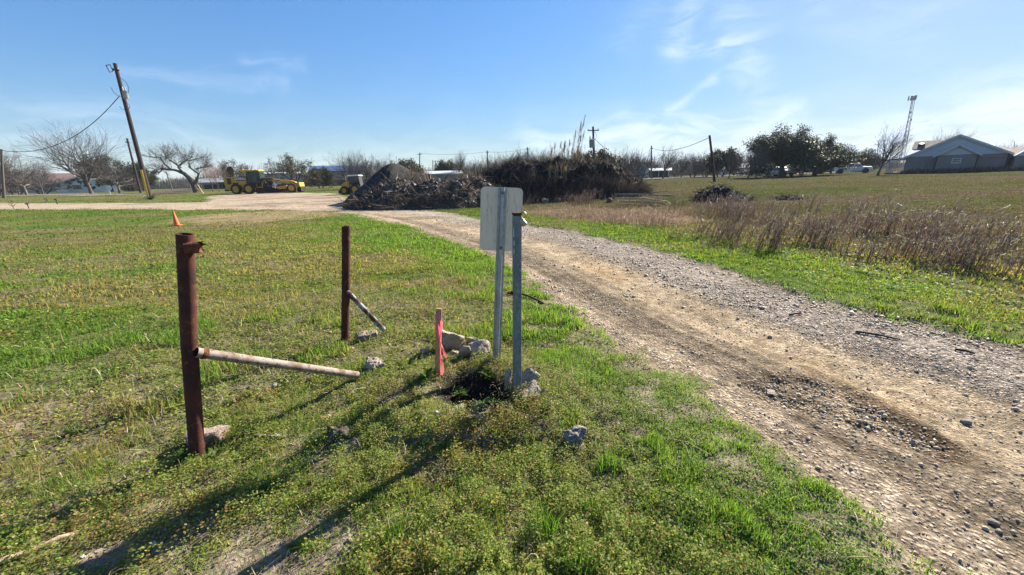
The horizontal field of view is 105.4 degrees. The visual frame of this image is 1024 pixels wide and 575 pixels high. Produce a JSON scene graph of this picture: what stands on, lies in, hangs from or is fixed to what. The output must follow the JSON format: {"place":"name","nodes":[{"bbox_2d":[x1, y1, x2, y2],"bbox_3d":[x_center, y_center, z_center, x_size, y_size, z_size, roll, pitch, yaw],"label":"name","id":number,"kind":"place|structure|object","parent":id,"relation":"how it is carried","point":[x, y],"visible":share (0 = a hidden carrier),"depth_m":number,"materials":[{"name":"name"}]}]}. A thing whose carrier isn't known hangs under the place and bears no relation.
{"place":"outdoors","nodes":[
{"label":"outdoors","id":0,"kind":"place"},
{"bbox_2d":[6,189,202,195],"bbox_3d":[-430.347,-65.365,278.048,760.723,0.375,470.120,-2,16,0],"label":"side road","id":1,"kind":"structure","parent":0,"point":[161,191],"depth_m":63.13,"materials":[{"name":"asphalt"}]},
{"bbox_2d":[0,167,1023,574],"bbox_3d":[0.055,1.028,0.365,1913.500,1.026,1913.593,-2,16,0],"label":"ground","id":2,"kind":"structure","parent":0,"point":[466,381],"depth_m":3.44,"materials":[{"name":"plant"}]},
{"bbox_2d":[0,149,5,197],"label":"pole stump","id":3,"kind":"object","parent":2,"relation":"on","point":[2,176],"visible":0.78,"depth_m":49.43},
{"bbox_2d":[0,148,31,195],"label":"bare tree","id":4,"kind":"object","parent":2,"relation":"on","point":[7,165],"visible":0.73,"depth_m":67.25,"materials":[{"name":"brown plant"}]},
{"bbox_2d":[0,152,48,194],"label":"bare tree","id":5,"kind":"object","parent":2,"relation":"on","point":[24,184],"visible":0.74,"depth_m":71.05,"materials":[{"name":"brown plant"}]},
{"bbox_2d":[0,166,56,194],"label":"bare tree","id":6,"kind":"object","parent":2,"relation":"on","point":[19,193],"visible":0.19,"depth_m":83.83,"materials":[{"name":"brown plant"}]},
{"bbox_2d":[9,156,58,193],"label":"bare tree","id":7,"kind":"object","parent":2,"relation":"on","point":[42,183],"visible":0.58,"depth_m":76.68,"materials":[{"name":"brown plant"}]},
{"bbox_2d":[0,527,89,564],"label":"dry stick","id":8,"kind":"object","parent":2,"relation":"on","point":[62,537],"visible":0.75,"depth_m":1.66,"materials":[{"name":"wood"}]},
{"bbox_2d":[6,173,87,194],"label":"bare tree","id":9,"kind":"object","parent":2,"relation":"on","point":[52,187],"visible":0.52,"depth_m":82.91,"materials":[{"name":"brown plant"}]},
{"bbox_2d":[23,173,73,193],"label":"brown roofed building","id":10,"kind":"structure","parent":2,"relation":"on","point":[62,175],"depth_m":123.43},
{"bbox_2d":[3,120,145,193],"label":"bare tree","id":11,"kind":"object","parent":2,"relation":"on","point":[84,170],"visible":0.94,"depth_m":62.37,"materials":[{"name":"brown plant"}]},
{"bbox_2d":[53,176,117,192],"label":"mural house","id":12,"kind":"structure","parent":2,"relation":"on","point":[78,182],"depth_m":95.54,"materials":[{"name":"white"}]},
{"bbox_2d":[69,153,137,191],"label":"evergreen tree","id":13,"kind":"object","parent":2,"relation":"on","point":[100,169],"visible":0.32,"depth_m":86.67,"materials":[{"name":"green plant"}]},
{"bbox_2d":[90,153,152,193],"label":"bare tree","id":14,"kind":"object","parent":2,"relation":"on","point":[133,184],"visible":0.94,"depth_m":62.96,"materials":[{"name":"plant"}]},
{"bbox_2d":[106,63,151,196],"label":"utility pole","id":15,"kind":"object","parent":2,"relation":"on","point":[124,94],"visible":0.96,"depth_m":41.60,"materials":[{"name":"brown wood"}]},
{"bbox_2d":[125,138,141,192],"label":"utility pole","id":16,"kind":"object","parent":2,"relation":"on","point":[135,172],"visible":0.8,"depth_m":62.58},
{"bbox_2d":[121,162,161,190],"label":"evergreen tree","id":17,"kind":"object","parent":2,"relation":"on","point":[152,178],"visible":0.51,"depth_m":81.99,"materials":[{"name":"green plant"}]},
{"bbox_2d":[123,139,217,192],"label":"bare tree","id":18,"kind":"object","parent":2,"relation":"on","point":[192,182],"visible":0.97,"depth_m":58.49,"materials":[{"name":"brown plant"}]},
{"bbox_2d":[169,448,188,463],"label":"weed plant","id":19,"kind":"object","parent":2,"relation":"on","point":[180,452],"visible":0.8,"depth_m":2.17,"materials":[{"name":"green plant"}]},
{"bbox_2d":[198,178,225,188],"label":"metal shed","id":20,"kind":"structure","parent":2,"relation":"on","point":[204,183],"depth_m":90.76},
{"bbox_2d":[201,164,227,190],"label":"blossom tree","id":21,"kind":"object","parent":2,"relation":"on","point":[211,177],"visible":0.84,"depth_m":61.13,"materials":[{"name":"plant"}]},
{"bbox_2d":[210,157,247,181],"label":"bare tree","id":22,"kind":"object","parent":2,"relation":"on","point":[224,166],"visible":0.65,"depth_m":74.27,"materials":[{"name":"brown plant"}]},
{"bbox_2d":[175,233,359,458],"bbox_3d":[-1.449,0.316,2.366,1.049,1.384,0.409,-15,20,-39],"label":"rusty post","id":23,"kind":"object","parent":2,"relation":"on","point":[198,437],"visible":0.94,"depth_m":2.07,"materials":[{"name":"brown metal"}]},
{"bbox_2d":[264,172,304,186],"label":"long building","id":24,"kind":"structure","parent":2,"relation":"on","point":[284,178],"depth_m":108.24,"materials":[{"name":"white metal"}]},
{"bbox_2d":[263,152,324,188],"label":"bare tree","id":25,"kind":"object","parent":2,"relation":"on","point":[290,165],"visible":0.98,"depth_m":60.31,"materials":[{"name":"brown plant"}]},
{"bbox_2d":[283,533,312,552],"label":"weed plant","id":26,"kind":"object","parent":2,"relation":"on","point":[296,543],"visible":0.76,"depth_m":1.67,"materials":[{"name":"green plant"}]},
{"bbox_2d":[306,166,334,188],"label":"leafy shrub tree","id":27,"kind":"object","parent":2,"relation":"on","point":[326,180],"visible":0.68,"depth_m":70.63,"materials":[{"name":"green plant"}]},
{"bbox_2d":[322,425,351,444],"bbox_3d":[-1.032,0.879,2.326,0.182,0.125,0.089,-5,16,-13],"label":"rock","id":28,"kind":"object","parent":2,"relation":"on","point":[339,429],"visible":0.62,"depth_m":2.30,"materials":[{"name":"stone"}]},
{"bbox_2d":[309,165,368,185],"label":"blue roofed building","id":29,"kind":"structure","parent":2,"relation":"on","point":[328,167],"depth_m":114.45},
{"bbox_2d":[327,149,369,184],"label":"bare tree","id":30,"kind":"object","parent":2,"relation":"on","point":[348,168],"visible":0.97,"depth_m":54.91,"materials":[{"name":"brown plant"}]},
{"bbox_2d":[338,175,362,194],"bbox_3d":[-14.722,-9.388,35.681,2.027,1.728,1.300,-2,16,0],"label":"farm tractor","id":31,"kind":"object","parent":2,"relation":"on","point":[354,183],"visible":0.77,"depth_m":35.24,"materials":[{"name":"yellow paint"}]},
{"bbox_2d":[337,153,388,184],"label":"bare tree","id":32,"kind":"object","parent":2,"relation":"on","point":[367,174],"visible":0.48,"depth_m":60.68,"materials":[{"name":"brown plant"}]},
{"bbox_2d":[341,226,385,341],"bbox_3d":[-1.460,0.022,3.680,0.417,1.217,0.187,-8,17,-22],"label":"rusty post","id":33,"kind":"object","parent":2,"relation":"on","point":[347,294],"visible":0.81,"depth_m":3.63,"materials":[{"name":"metal"}]},
{"bbox_2d":[363,357,384,372],"bbox_3d":[-1.106,0.623,3.108,0.173,0.140,0.149,-10,18,-28],"label":"concrete lump","id":34,"kind":"object","parent":2,"relation":"on","point":[372,361],"visible":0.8,"depth_m":3.08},
{"bbox_2d":[377,512,420,554],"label":"grass tuft","id":35,"kind":"object","parent":2,"relation":"on","point":[393,526],"visible":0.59,"depth_m":1.69,"materials":[{"name":"green plant"}]},
{"bbox_2d":[391,158,424,173],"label":"leafy shrub tree","id":36,"kind":"object","parent":2,"relation":"on","point":[407,164],"visible":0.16,"depth_m":58.57,"materials":[{"name":"green plant"}]},
{"bbox_2d":[417,367,434,381],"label":"weed plant","id":37,"kind":"object","parent":2,"relation":"on","point":[426,375],"visible":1,"depth_m":2.80,"materials":[{"name":"green plant"}]},
{"bbox_2d":[435,308,446,374],"bbox_3d":[-0.531,0.447,2.829,0.108,0.615,0.046,-2,16,0],"label":"survey stake","id":38,"kind":"object","parent":2,"relation":"on","point":[439,365],"visible":0.98,"depth_m":2.82,"materials":[{"name":"pink wood"}]},
{"bbox_2d":[425,170,462,182],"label":"white roofed shed","id":39,"kind":"structure","parent":2,"relation":"on","point":[438,174],"depth_m":63.61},
{"bbox_2d":[433,159,454,170],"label":"leafy shrub tree","id":40,"kind":"object","parent":2,"relation":"on","point":[441,166],"visible":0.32,"depth_m":75.69,"materials":[{"name":"green plant"}]},
{"bbox_2d":[433,438,456,457],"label":"weed plant","id":41,"kind":"object","parent":2,"relation":"on","point":[448,444],"visible":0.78,"depth_m":2.22,"materials":[{"name":"green plant"}]},
{"bbox_2d":[441,329,464,349],"bbox_3d":[-0.545,0.457,3.478,0.239,0.218,0.258,-2,16,0],"label":"concrete lump","id":42,"kind":"object","parent":2,"relation":"on","point":[451,340],"visible":0.74,"depth_m":3.40,"materials":[{"name":"concrete"}]},
{"bbox_2d":[445,150,467,173],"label":"bare tree","id":43,"kind":"object","parent":2,"relation":"on","point":[461,164],"visible":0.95,"depth_m":64.46,"materials":[{"name":"brown plant"}]},
{"bbox_2d":[9,148,907,192],"bbox_3d":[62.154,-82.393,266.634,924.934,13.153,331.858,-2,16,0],"label":"wood","id":44,"kind":"object","parent":2,"relation":"on","point":[177,183],"visible":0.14,"depth_m":159.99,"materials":[{"name":"plant"}]},
{"bbox_2d":[451,385,470,396],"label":"weed plant","id":45,"kind":"object","parent":2,"relation":"on","point":[458,392],"visible":0.99,"depth_m":2.83,"materials":[{"name":"green plant"}]},
{"bbox_2d":[458,345,470,357],"bbox_3d":[-0.386,0.526,3.164,0.108,0.126,0.060,-5,16,-10],"label":"concrete lump","id":46,"kind":"object","parent":2,"relation":"on","point":[465,351],"visible":0.98,"depth_m":3.14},
{"bbox_2d":[467,339,490,356],"bbox_3d":[-0.275,0.494,3.231,0.194,0.131,0.162,-2,16,0],"label":"concrete lump","id":47,"kind":"object","parent":2,"relation":"on","point":[483,345],"visible":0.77,"depth_m":3.20,"materials":[{"name":"concrete"}]},
{"bbox_2d":[473,403,488,423],"bbox_3d":[-0.189,0.825,2.403,0.090,0.213,0.109,-13,19,-35],"label":"rock","id":48,"kind":"object","parent":2,"relation":"on","point":[480,412],"visible":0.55,"depth_m":2.36,"materials":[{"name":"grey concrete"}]},
{"bbox_2d":[480,187,522,361],"bbox_3d":[-0.065,-0.019,2.964,0.331,1.456,0.047,-3,16,-5],"label":"road sign","id":49,"kind":"object","parent":2,"relation":"on","point":[499,206],"visible":0.87,"depth_m":2.86,"materials":[{"name":"metal"}]},
{"bbox_2d":[504,368,511,390],"bbox_3d":[-0.030,0.655,2.776,0.048,0.154,0.068,5,17,21],"label":"pipe stub","id":50,"kind":"object","parent":2,"relation":"on","point":[508,375],"visible":0.88,"depth_m":2.76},
{"bbox_2d":[0,211,1023,574],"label":"clover","id":51,"kind":"object","parent":2,"relation":"on","point":[558,541],"visible":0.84,"depth_m":2.06,"materials":[{"name":"green plant"}]},
{"bbox_2d":[0,178,1023,574],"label":"dead weeds","id":52,"kind":"object","parent":2,"relation":"on","point":[872,222],"visible":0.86,"depth_m":7.78,"materials":[{"name":"plant"}]},
{"bbox_2d":[507,211,543,403],"bbox_3d":[0.094,0.218,2.476,0.237,1.387,0.082,-4,16,-8],"label":"square post","id":53,"kind":"object","parent":2,"relation":"on","point":[518,223],"visible":0.93,"depth_m":2.40,"materials":[{"name":"metal"}]},
{"bbox_2d":[520,380,540,402],"bbox_3d":[0.118,0.687,2.585,0.141,0.111,0.148,-7,17,-18],"label":"concrete lump","id":54,"kind":"object","parent":2,"relation":"on","point":[534,385],"visible":0.69,"depth_m":2.55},
{"bbox_2d":[521,368,540,388],"bbox_3d":[0.102,0.644,2.756,0.212,0.137,0.118,5,17,22],"label":"concrete lump","id":55,"kind":"object","parent":2,"relation":"on","point":[528,375],"visible":0.53,"depth_m":2.74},
{"bbox_2d":[509,495,577,552],"bbox_3d":[0.187,1.005,1.726,0.396,0.146,0.312,-14,20,-38],"label":"grass tuft","id":56,"kind":"object","parent":2,"relation":"on","point":[546,524],"visible":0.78,"depth_m":1.71,"materials":[{"name":"green plant"}]},
{"bbox_2d":[446,143,669,201],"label":"overgrown bank","id":57,"kind":"structure","parent":2,"relation":"on","point":[527,176],"depth_m":22.05,"materials":[{"name":"plant"},{"name":"twigs"},{"name":"grass"}]},
{"bbox_2d":[562,425,586,449],"bbox_3d":[0.361,0.869,2.253,0.152,0.126,0.115,-7,17,-19],"label":"concrete lump","id":58,"kind":"object","parent":2,"relation":"on","point":[575,434],"visible":0.92,"depth_m":2.22,"materials":[{"name":"concrete"}]},
{"bbox_2d":[548,526,600,574],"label":"grass tuft","id":59,"kind":"object","parent":2,"relation":"on","point":[583,561],"visible":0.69,"depth_m":1.51,"materials":[{"name":"green plant"}]},
{"bbox_2d":[568,478,616,534],"bbox_3d":[0.355,0.998,1.772,0.246,0.112,0.280,-2,16,0],"label":"grass tuft","id":60,"kind":"object","parent":2,"relation":"on","point":[592,503],"visible":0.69,"depth_m":1.79,"materials":[{"name":"green plant"}]},
{"bbox_2d":[588,126,598,159],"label":"utility pole","id":61,"kind":"object","parent":2,"relation":"on","point":[592,143],"visible":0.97,"depth_m":48.60,"materials":[{"name":"white wood"}]},
{"bbox_2d":[588,148,624,166],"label":"leafy shrub tree","id":62,"kind":"object","parent":2,"relation":"on","point":[609,156],"visible":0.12,"depth_m":55.84,"materials":[{"name":"green plant"}]},
{"bbox_2d":[591,442,634,476],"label":"grass tuft","id":63,"kind":"object","parent":2,"relation":"on","point":[607,458],"visible":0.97,"depth_m":2.06,"materials":[{"name":"green plant"}]},
{"bbox_2d":[623,146,641,170],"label":"bare tree","id":64,"kind":"object","parent":2,"relation":"on","point":[634,159],"visible":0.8,"depth_m":66.80,"materials":[{"name":"brown plant"}]},
{"bbox_2d":[622,150,671,179],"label":"bare tree","id":65,"kind":"object","parent":2,"relation":"on","point":[639,164],"visible":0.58,"depth_m":73.92,"materials":[{"name":"brown plant"}]},
{"bbox_2d":[649,168,671,177],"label":"carport","id":66,"kind":"object","parent":2,"relation":"on","point":[661,174],"visible":0.6,"depth_m":96.37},
{"bbox_2d":[656,145,679,178],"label":"bare tree","id":67,"kind":"object","parent":2,"relation":"on","point":[669,158],"visible":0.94,"depth_m":76.00,"materials":[{"name":"brown plant"}]},
{"bbox_2d":[663,150,707,177],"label":"bare tree","id":68,"kind":"object","parent":2,"relation":"on","point":[694,162],"visible":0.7,"depth_m":87.72,"materials":[{"name":"brown plant"}]},
{"bbox_2d":[679,152,694,177],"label":"bare tree","id":69,"kind":"object","parent":2,"relation":"on","point":[686,164],"visible":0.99,"depth_m":82.17,"materials":[{"name":"brown plant"}]},
{"bbox_2d":[667,442,712,480],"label":"grass tuft","id":70,"kind":"object","parent":2,"relation":"on","point":[701,470],"visible":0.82,"depth_m":1.99,"materials":[{"name":"green plant"}]},
{"bbox_2d":[709,135,715,181],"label":"utility pole","id":71,"kind":"object","parent":2,"relation":"on","point":[712,163],"visible":0.79,"depth_m":42.89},
{"bbox_2d":[702,146,741,176],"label":"leafy shrub tree","id":72,"kind":"object","parent":2,"relation":"on","point":[720,160],"visible":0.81,"depth_m":79.24,"materials":[{"name":"green plant"}]},
{"bbox_2d":[687,182,759,201],"bbox_3d":[10.020,-4.552,18.563,3.221,1.210,3.052,4,17,19],"label":"dark mound","id":73,"kind":"object","parent":2,"relation":"on","point":[723,190],"visible":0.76,"depth_m":17.90,"materials":[{"name":"black soil"}]},
{"bbox_2d":[703,199,745,243],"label":"tall weed","id":74,"kind":"object","parent":2,"relation":"on","point":[722,234],"visible":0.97,"depth_m":8.44,"materials":[{"name":"plant"}]},
{"bbox_2d":[719,213,749,243],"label":"tall weed","id":75,"kind":"object","parent":2,"relation":"on","point":[736,232],"visible":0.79,"depth_m":8.32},
{"bbox_2d":[725,146,745,178],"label":"bare tree","id":76,"kind":"object","parent":2,"relation":"on","point":[733,165],"visible":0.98,"depth_m":59.03,"materials":[{"name":"brown plant"}]},
{"bbox_2d":[718,501,772,549],"bbox_3d":[0.994,0.994,1.640,0.215,0.101,0.228,-11,18,-31],"label":"grass tuft","id":77,"kind":"object","parent":2,"relation":"on","point":[750,522],"visible":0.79,"depth_m":1.65,"materials":[{"name":"green plant"}]},
{"bbox_2d":[729,210,770,244],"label":"tall weed","id":78,"kind":"object","parent":2,"relation":"on","point":[752,230],"visible":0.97,"depth_m":8.05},
{"bbox_2d":[743,141,770,177],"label":"bare tree","id":79,"kind":"object","parent":2,"relation":"on","point":[754,162],"visible":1,"depth_m":55.23,"materials":[{"name":"brown plant"}]},
{"bbox_2d":[754,144,772,177],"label":"bare tree","id":80,"kind":"object","parent":2,"relation":"on","point":[765,161],"visible":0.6,"depth_m":57.25,"materials":[{"name":"brown plant"}]},
{"bbox_2d":[753,218,789,250],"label":"tall weed","id":81,"kind":"object","parent":2,"relation":"on","point":[767,237],"visible":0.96,"depth_m":7.39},
{"bbox_2d":[753,207,805,249],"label":"tall weed","id":82,"kind":"object","parent":2,"relation":"on","point":[777,229],"visible":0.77,"depth_m":7.53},
{"bbox_2d":[764,167,796,175],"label":"parked car","id":83,"kind":"object","parent":2,"relation":"on","point":[776,171],"visible":0.62,"depth_m":66.81,"materials":[{"name":"grey paint"}]},
{"bbox_2d":[762,204,812,247],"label":"tall weed","id":84,"kind":"object","parent":2,"relation":"on","point":[789,229],"visible":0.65,"depth_m":7.73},
{"bbox_2d":[767,192,810,199],"bbox_3d":[12.779,-4.116,17.860,1.763,0.614,1.568,-2,16,0],"label":"dark mound","id":85,"kind":"object","parent":2,"relation":"on","point":[786,197],"visible":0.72,"depth_m":17.69,"materials":[{"name":"black soil"}]},
{"bbox_2d":[739,121,852,176],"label":"live oak","id":86,"kind":"object","parent":2,"relation":"on","point":[797,147],"visible":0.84,"depth_m":58.38,"materials":[{"name":"green plant"}]},
{"bbox_2d":[785,212,827,245],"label":"tall weed","id":87,"kind":"object","parent":2,"relation":"on","point":[802,234],"visible":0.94,"depth_m":7.90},
{"bbox_2d":[795,197,844,242],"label":"tall weed","id":88,"kind":"object","parent":2,"relation":"on","point":[813,222],"visible":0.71,"depth_m":8.08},
{"bbox_2d":[803,212,849,245],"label":"tall weed","id":89,"kind":"object","parent":2,"relation":"on","point":[815,236],"visible":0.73,"depth_m":7.88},
{"bbox_2d":[785,132,874,175],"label":"live oak","id":90,"kind":"object","parent":2,"relation":"on","point":[843,162],"visible":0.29,"depth_m":62.39,"materials":[{"name":"green plant"}]},
{"bbox_2d":[833,163,872,173],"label":"pickup truck","id":91,"kind":"object","parent":2,"relation":"on","point":[865,169],"visible":0.88,"depth_m":72.11,"materials":[{"name":"white paint"}]},
{"bbox_2d":[842,148,892,171],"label":"live oak","id":92,"kind":"object","parent":2,"relation":"on","point":[874,161],"visible":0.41,"depth_m":104.67,"materials":[{"name":"green plant"}]},
{"bbox_2d":[856,235,891,260],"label":"tall weed","id":93,"kind":"object","parent":2,"relation":"on","point":[870,252],"visible":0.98,"depth_m":6.49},
{"bbox_2d":[873,121,915,174],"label":"bare tree","id":94,"kind":"object","parent":2,"relation":"on","point":[892,148],"visible":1,"depth_m":51.88,"materials":[{"name":"brown plant"}]},
{"bbox_2d":[877,225,916,256],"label":"tall weed","id":95,"kind":"object","parent":2,"relation":"on","point":[897,241],"visible":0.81,"depth_m":6.72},
{"bbox_2d":[897,95,916,169],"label":"cell tower","id":96,"kind":"structure","parent":2,"relation":"on","point":[912,98],"depth_m":139.72,"materials":[{"name":"metal"}]},
{"bbox_2d":[899,223,968,259],"bbox_3d":[6.856,-0.805,6.311,0.744,0.737,0.739,-16,21,-42],"label":"tall weed","id":97,"kind":"object","parent":2,"relation":"on","point":[926,248],"visible":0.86,"depth_m":6.34,"materials":[{"name":"plant"}]},
{"bbox_2d":[910,204,969,253],"bbox_3d":[7.441,-1.035,6.800,0.786,0.901,0.700,7,18,29],"label":"tall weed","id":98,"kind":"object","parent":2,"relation":"on","point":[937,229],"visible":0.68,"depth_m":6.74,"materials":[{"name":"plant"}]},
{"bbox_2d":[884,134,1023,173],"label":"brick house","id":99,"kind":"structure","parent":2,"relation":"on","point":[959,150],"depth_m":55.18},
{"bbox_2d":[924,231,989,269],"bbox_3d":[6.705,-0.558,5.739,0.505,0.588,0.711,-12,19,-32],"label":"tall weed","id":100,"kind":"object","parent":2,"relation":"on","point":[954,254],"visible":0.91,"depth_m":5.78,"materials":[{"name":"plant"}]},
{"bbox_2d":[931,215,1002,258],"bbox_3d":[7.285,-0.786,6.215,0.968,0.722,0.482,0,16,7],"label":"tall weed","id":101,"kind":"object","parent":2,"relation":"on","point":[965,237],"visible":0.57,"depth_m":6.23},
{"bbox_2d":[944,216,1013,263],"bbox_3d":[7.121,-0.744,5.945,0.713,0.777,0.550,-2,16,0],"label":"tall weed","id":102,"kind":"object","parent":2,"relation":"on","point":[961,237],"visible":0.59,"depth_m":5.97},
{"bbox_2d":[960,231,1015,272],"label":"tall weed","id":103,"kind":"object","parent":2,"relation":"on","point":[975,257],"visible":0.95,"depth_m":5.53,"materials":[{"name":"plant"}]},
{"bbox_2d":[982,241,1023,280],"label":"tall weed","id":104,"kind":"object","parent":2,"relation":"on","point":[1012,264],"visible":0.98,"depth_m":5.29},
{"bbox_2d":[983,216,1023,258],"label":"tall weed","id":105,"kind":"object","parent":2,"relation":"on","point":[1007,242],"visible":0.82,"depth_m":6.46,"materials":[{"name":"plant"}]},
{"bbox_2d":[0,193,1023,574],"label":"gravel road","id":106,"kind":"structure","parent":0,"point":[762,345],"depth_m":3.02,"materials":[{"name":"gravel"}]},
{"bbox_2d":[219,166,305,193],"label":"road grader","id":107,"kind":"object","parent":106,"relation":"on","point":[252,181],"visible":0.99,"depth_m":48.44,"materials":[{"name":"yellow paint"}]},
{"bbox_2d":[344,163,440,202],"bbox_3d":[-6.774,-6.460,24.104,6.668,2.413,7.572,-2,16,0],"label":"soil heap","id":108,"kind":"object","parent":106,"relation":"on","point":[390,170],"visible":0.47,"depth_m":22.89,"materials":[{"name":"soil"}]},
{"bbox_2d":[331,169,503,210],"bbox_3d":[-4.711,-5.154,20.816,9.683,2.262,6.834,-2,16,0],"label":"debris heap","id":109,"kind":"object","parent":106,"relation":"on","point":[397,193],"visible":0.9,"depth_m":19.38,"materials":[{"name":"grey"}]},
{"bbox_2d":[0,0,1023,182],"label":"sky","id":110,"kind":"structure","parent":0,"point":[247,81],"materials":[{"name":"blue"}]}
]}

